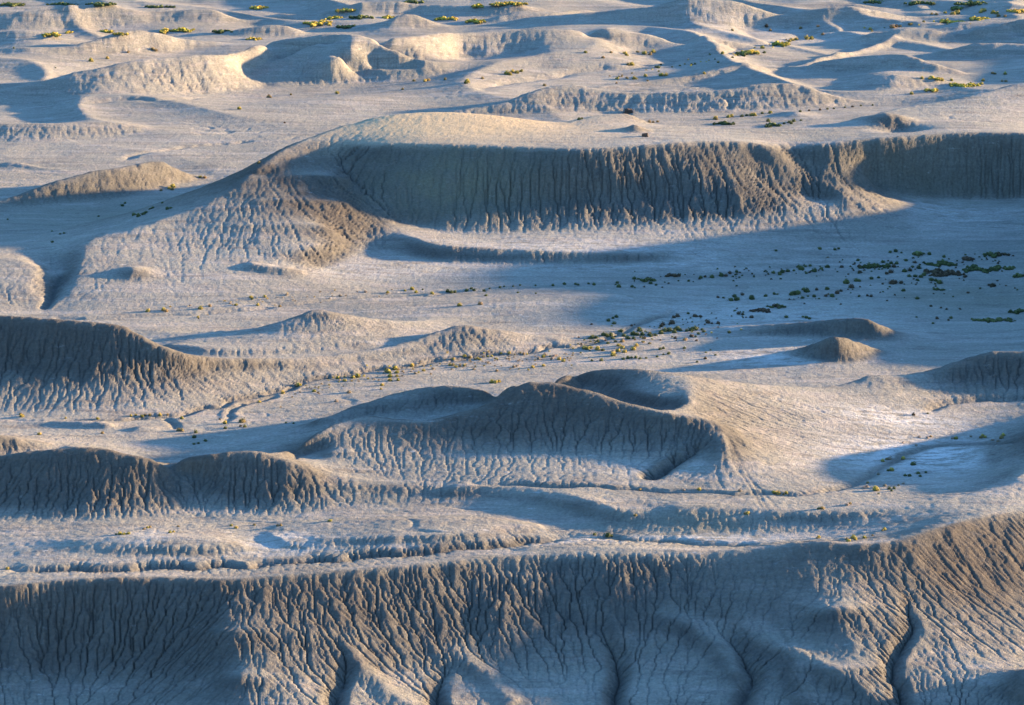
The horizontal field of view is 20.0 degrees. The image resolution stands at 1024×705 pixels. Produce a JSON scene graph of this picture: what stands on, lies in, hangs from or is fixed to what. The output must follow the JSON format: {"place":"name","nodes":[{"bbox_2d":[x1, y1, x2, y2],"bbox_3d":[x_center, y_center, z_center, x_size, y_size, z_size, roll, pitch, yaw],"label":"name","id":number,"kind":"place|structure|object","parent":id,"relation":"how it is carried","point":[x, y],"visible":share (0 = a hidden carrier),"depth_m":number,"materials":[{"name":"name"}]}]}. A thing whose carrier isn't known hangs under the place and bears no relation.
{"place":"outdoors","nodes":[
{"label":"outdoors","id":0,"kind":"place"},
{"bbox_2d":[0,0,1023,704],"bbox_3d":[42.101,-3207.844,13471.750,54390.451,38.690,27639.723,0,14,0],"label":"ground","id":1,"kind":"structure","parent":0,"point":[454,552],"depth_m":607.96,"materials":[{"name":"soil"}]},
{"bbox_2d":[0,1,24,6],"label":"brush patch","id":2,"kind":"object","parent":1,"relation":"on","point":[9,4],"visible":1,"depth_m":1191.17,"materials":[{"name":"green plant"}]},
{"bbox_2d":[42,32,61,36],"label":"brush patch","id":3,"kind":"object","parent":1,"relation":"on","point":[54,34],"visible":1,"depth_m":1074.57,"materials":[{"name":"plant"}]},
{"bbox_2d":[46,2,78,5],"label":"brush patch","id":4,"kind":"object","parent":1,"relation":"on","point":[63,3],"visible":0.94,"depth_m":1193.84,"materials":[{"name":"green plant"}]},
{"bbox_2d":[85,2,116,5],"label":"brush patch","id":5,"kind":"object","parent":1,"relation":"on","point":[102,4],"visible":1,"depth_m":1127.43,"materials":[{"name":"green plant"}]},
{"bbox_2d":[99,29,113,32],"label":"brush patch","id":6,"kind":"object","parent":1,"relation":"on","point":[107,31],"visible":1,"depth_m":1108.88,"materials":[{"name":"plant"}]},
{"bbox_2d":[112,32,128,35],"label":"brush patch","id":7,"kind":"object","parent":1,"relation":"on","point":[120,33],"visible":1,"depth_m":1058.61,"materials":[{"name":"plant"}]},
{"bbox_2d":[145,4,175,7],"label":"brush patch","id":8,"kind":"object","parent":1,"relation":"on","point":[159,6],"visible":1,"depth_m":1166.18,"materials":[{"name":"green plant"}]},
{"bbox_2d":[159,28,169,33],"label":"brush patch","id":9,"kind":"object","parent":1,"relation":"on","point":[164,30],"visible":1,"depth_m":1107.83,"materials":[{"name":"yellow plant"}]},
{"bbox_2d":[170,27,194,32],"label":"brush patch","id":10,"kind":"object","parent":1,"relation":"on","point":[182,29],"visible":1,"depth_m":1109.90,"materials":[{"name":"plant"}]},
{"bbox_2d":[212,29,232,33],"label":"brush patch","id":11,"kind":"object","parent":1,"relation":"on","point":[219,31],"visible":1,"depth_m":1104.22,"materials":[{"name":"green plant"}]},
{"bbox_2d":[245,37,261,40],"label":"brush patch","id":12,"kind":"object","parent":1,"relation":"on","point":[256,38],"visible":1,"depth_m":1093.03,"materials":[{"name":"plant"}]},
{"bbox_2d":[249,5,268,9],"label":"brush patch","id":13,"kind":"object","parent":1,"relation":"on","point":[259,7],"visible":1,"depth_m":1185.32,"materials":[{"name":"green plant"}]},
{"bbox_2d":[164,289,392,314],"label":"brush tufts","id":14,"kind":"object","parent":1,"relation":"on","point":[277,297],"visible":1,"depth_m":666.51,"materials":[{"name":"plant"}]},
{"bbox_2d":[303,18,332,26],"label":"brush patch","id":15,"kind":"object","parent":1,"relation":"on","point":[316,23],"visible":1,"depth_m":1126.68,"materials":[{"name":"plant"}]},
{"bbox_2d":[327,15,343,19],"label":"brush patch","id":16,"kind":"object","parent":1,"relation":"on","point":[334,17],"visible":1,"depth_m":1144.71,"materials":[{"name":"green plant"}]},
{"bbox_2d":[335,8,355,11],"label":"brush patch","id":17,"kind":"object","parent":1,"relation":"on","point":[344,10],"visible":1,"depth_m":1152.61,"materials":[{"name":"green plant"}]},
{"bbox_2d":[336,24,355,28],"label":"brush patch","id":18,"kind":"object","parent":1,"relation":"on","point":[348,26],"visible":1,"depth_m":1120.59,"materials":[{"name":"green plant"}]},
{"bbox_2d":[349,14,373,19],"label":"brush patch","id":19,"kind":"object","parent":1,"relation":"on","point":[359,17],"visible":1,"depth_m":1139.46,"materials":[{"name":"green plant"}]},
{"bbox_2d":[381,15,394,18],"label":"brush patch","id":20,"kind":"object","parent":1,"relation":"on","point":[387,17],"visible":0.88,"depth_m":1142.96,"materials":[{"name":"green plant"}]},
{"bbox_2d":[404,0,423,3],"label":"brush patch","id":21,"kind":"object","parent":1,"relation":"on","point":[414,1],"visible":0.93,"depth_m":1181.63,"materials":[{"name":"green plant"}]},
{"bbox_2d":[280,344,573,407],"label":"brush tufts","id":22,"kind":"object","parent":1,"relation":"on","point":[488,362],"visible":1,"depth_m":608.74,"materials":[{"name":"plant"}]},
{"bbox_2d":[434,16,451,20],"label":"brush patch","id":23,"kind":"object","parent":1,"relation":"on","point":[440,18],"visible":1,"depth_m":1143.31,"materials":[{"name":"green plant"}]},
{"bbox_2d":[465,18,485,23],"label":"brush patch","id":24,"kind":"object","parent":1,"relation":"on","point":[474,20],"visible":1,"depth_m":1131.69,"materials":[{"name":"green plant"}]},
{"bbox_2d":[471,3,483,7],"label":"brush patch","id":25,"kind":"object","parent":1,"relation":"on","point":[477,5],"visible":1,"depth_m":1156.22,"materials":[{"name":"green plant"}]},
{"bbox_2d":[489,1,528,5],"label":"brush patch","id":26,"kind":"object","parent":1,"relation":"on","point":[505,3],"visible":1,"depth_m":1156.63,"materials":[{"name":"green plant"}]},
{"bbox_2d":[624,108,632,113],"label":"rock outcrop","id":27,"kind":"object","parent":1,"relation":"on","point":[628,111],"visible":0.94,"depth_m":926.09,"materials":[{"name":"stone"}]},
{"bbox_2d":[636,277,655,281],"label":"brush patch","id":28,"kind":"object","parent":1,"relation":"on","point":[646,279],"visible":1,"depth_m":688.79,"materials":[{"name":"green plant"}]},
{"bbox_2d":[577,308,746,357],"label":"brush tufts","id":29,"kind":"object","parent":1,"relation":"on","point":[661,330],"visible":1,"depth_m":636.59,"materials":[{"name":"green plant"}]},
{"bbox_2d":[664,273,680,276],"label":"brush patch","id":30,"kind":"object","parent":1,"relation":"on","point":[673,275],"visible":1,"depth_m":692.55,"materials":[{"name":"green plant"}]},
{"bbox_2d":[713,120,734,124],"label":"brush patch","id":31,"kind":"object","parent":1,"relation":"on","point":[724,122],"visible":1,"depth_m":904.43,"materials":[{"name":"green plant"}]},
{"bbox_2d":[736,52,748,56],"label":"brush patch","id":32,"kind":"object","parent":1,"relation":"on","point":[743,54],"visible":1,"depth_m":1041.76,"materials":[{"name":"green plant"}]},
{"bbox_2d":[741,49,759,53],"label":"brush patch","id":33,"kind":"object","parent":1,"relation":"on","point":[751,51],"visible":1,"depth_m":1045.99,"materials":[{"name":"plant"}]},
{"bbox_2d":[749,308,770,312],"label":"brush patch","id":34,"kind":"object","parent":1,"relation":"on","point":[765,310],"visible":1,"depth_m":656.72,"materials":[{"name":"green plant"}]},
{"bbox_2d":[764,122,781,127],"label":"brush patch","id":35,"kind":"object","parent":1,"relation":"on","point":[770,124],"visible":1,"depth_m":900.54,"materials":[{"name":"green plant"}]},
{"bbox_2d":[766,303,785,308],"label":"brush patch","id":36,"kind":"object","parent":1,"relation":"on","point":[781,306],"visible":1,"depth_m":660.70,"materials":[{"name":"green plant"}]},
{"bbox_2d":[772,41,789,46],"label":"brush patch","id":37,"kind":"object","parent":1,"relation":"on","point":[781,44],"visible":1,"depth_m":1074.92,"materials":[{"name":"green plant"}]},
{"bbox_2d":[609,20,970,76],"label":"brush tufts","id":38,"kind":"object","parent":1,"relation":"on","point":[754,47],"visible":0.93,"depth_m":1037.56,"materials":[{"name":"green plant"}]},
{"bbox_2d":[615,254,1013,287],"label":"brush tufts","id":39,"kind":"object","parent":1,"relation":"on","point":[766,271],"visible":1,"depth_m":699.34,"materials":[{"name":"green plant"}]},
{"bbox_2d":[857,263,888,268],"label":"brush patch","id":40,"kind":"object","parent":1,"relation":"on","point":[872,266],"visible":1,"depth_m":701.86,"materials":[{"name":"green plant"}]},
{"bbox_2d":[863,0,882,3],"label":"brush patch","id":41,"kind":"object","parent":1,"relation":"on","point":[873,1],"visible":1,"depth_m":1191.83,"materials":[{"name":"green plant"}]},
{"bbox_2d":[788,270,1017,304],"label":"brush tufts","id":42,"kind":"object","parent":1,"relation":"on","point":[887,288],"visible":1,"depth_m":679.86,"materials":[{"name":"green plant"}]},
{"bbox_2d":[912,251,924,256],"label":"brush patch","id":43,"kind":"object","parent":1,"relation":"on","point":[919,253],"visible":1,"depth_m":715.38,"materials":[{"name":"green plant"}]},
{"bbox_2d":[904,0,935,4],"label":"brush patch","id":44,"kind":"object","parent":1,"relation":"on","point":[920,2],"visible":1,"depth_m":1177.66,"materials":[{"name":"green plant"}]},
{"bbox_2d":[924,88,937,91],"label":"brush patch","id":45,"kind":"object","parent":1,"relation":"on","point":[931,90],"visible":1,"depth_m":959.64,"materials":[{"name":"plant"}]},
{"bbox_2d":[923,268,942,273],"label":"brush patch","id":46,"kind":"object","parent":1,"relation":"on","point":[936,270],"visible":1,"depth_m":696.99,"materials":[{"name":"green plant"}]},
{"bbox_2d":[928,75,941,80],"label":"brush patch","id":47,"kind":"object","parent":1,"relation":"on","point":[931,77],"visible":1,"depth_m":973.37,"materials":[{"name":"plant"}]},
{"bbox_2d":[923,259,957,266],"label":"brush patch","id":48,"kind":"object","parent":1,"relation":"on","point":[942,262],"visible":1,"depth_m":705.91,"materials":[{"name":"green plant"}]},
{"bbox_2d":[925,269,966,277],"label":"brush patch","id":49,"kind":"object","parent":1,"relation":"on","point":[948,272],"visible":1,"depth_m":694.94,"materials":[{"name":"green plant"}]},
{"bbox_2d":[939,18,965,22],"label":"brush patch","id":50,"kind":"object","parent":1,"relation":"on","point":[947,20],"visible":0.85,"depth_m":1132.44,"materials":[{"name":"green plant"}]},
{"bbox_2d":[950,5,963,10],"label":"brush patch","id":51,"kind":"object","parent":1,"relation":"on","point":[956,8],"visible":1,"depth_m":1162.77,"materials":[{"name":"green plant"}]},
{"bbox_2d":[949,82,980,86],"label":"brush patch","id":52,"kind":"object","parent":1,"relation":"on","point":[970,84],"visible":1,"depth_m":966.75,"materials":[{"name":"green plant"}]},
{"bbox_2d":[962,256,974,260],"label":"brush patch","id":53,"kind":"object","parent":1,"relation":"on","point":[965,258],"visible":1,"depth_m":711.47,"materials":[{"name":"green plant"}]},
{"bbox_2d":[954,0,987,5],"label":"brush patch","id":54,"kind":"object","parent":1,"relation":"on","point":[971,2],"visible":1,"depth_m":1164.76,"materials":[{"name":"green plant"}]},
{"bbox_2d":[969,16,990,20],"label":"brush patch","id":55,"kind":"object","parent":1,"relation":"on","point":[972,18],"visible":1,"depth_m":1131.89,"materials":[{"name":"green plant"}]},
{"bbox_2d":[962,264,998,273],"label":"brush patch","id":56,"kind":"object","parent":1,"relation":"on","point":[973,267],"visible":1,"depth_m":700.15,"materials":[{"name":"green plant"}]},
{"bbox_2d":[983,251,1000,257],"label":"brush patch","id":57,"kind":"object","parent":1,"relation":"on","point":[992,255],"visible":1,"depth_m":715.13,"materials":[{"name":"green plant"}]},
{"bbox_2d":[971,317,1015,322],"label":"brush patch","id":58,"kind":"object","parent":1,"relation":"on","point":[989,319],"visible":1,"depth_m":648.38,"materials":[{"name":"green plant"}]},
{"bbox_2d":[996,252,1010,256],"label":"brush patch","id":59,"kind":"object","parent":1,"relation":"on","point":[1004,254],"visible":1,"depth_m":715.41,"materials":[{"name":"green plant"}]},
{"bbox_2d":[992,264,1015,270],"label":"brush patch","id":60,"kind":"object","parent":1,"relation":"on","point":[998,266],"visible":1,"depth_m":700.88,"materials":[{"name":"green plant"}]},
{"bbox_2d":[1006,9,1023,13],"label":"brush patch","id":61,"kind":"object","parent":1,"relation":"on","point":[1018,11],"visible":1,"depth_m":1141.10,"materials":[{"name":"plant"}]},
{"bbox_2d":[1008,308,1023,313],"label":"brush patch","id":62,"kind":"object","parent":1,"relation":"on","point":[1018,311],"visible":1,"depth_m":656.06,"materials":[{"name":"green plant"}]},
{"bbox_2d":[1013,273,1023,277],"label":"brush patch","id":63,"kind":"object","parent":1,"relation":"on","point":[1017,275],"visible":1,"depth_m":691.08,"materials":[{"name":"green plant"}]}
]}

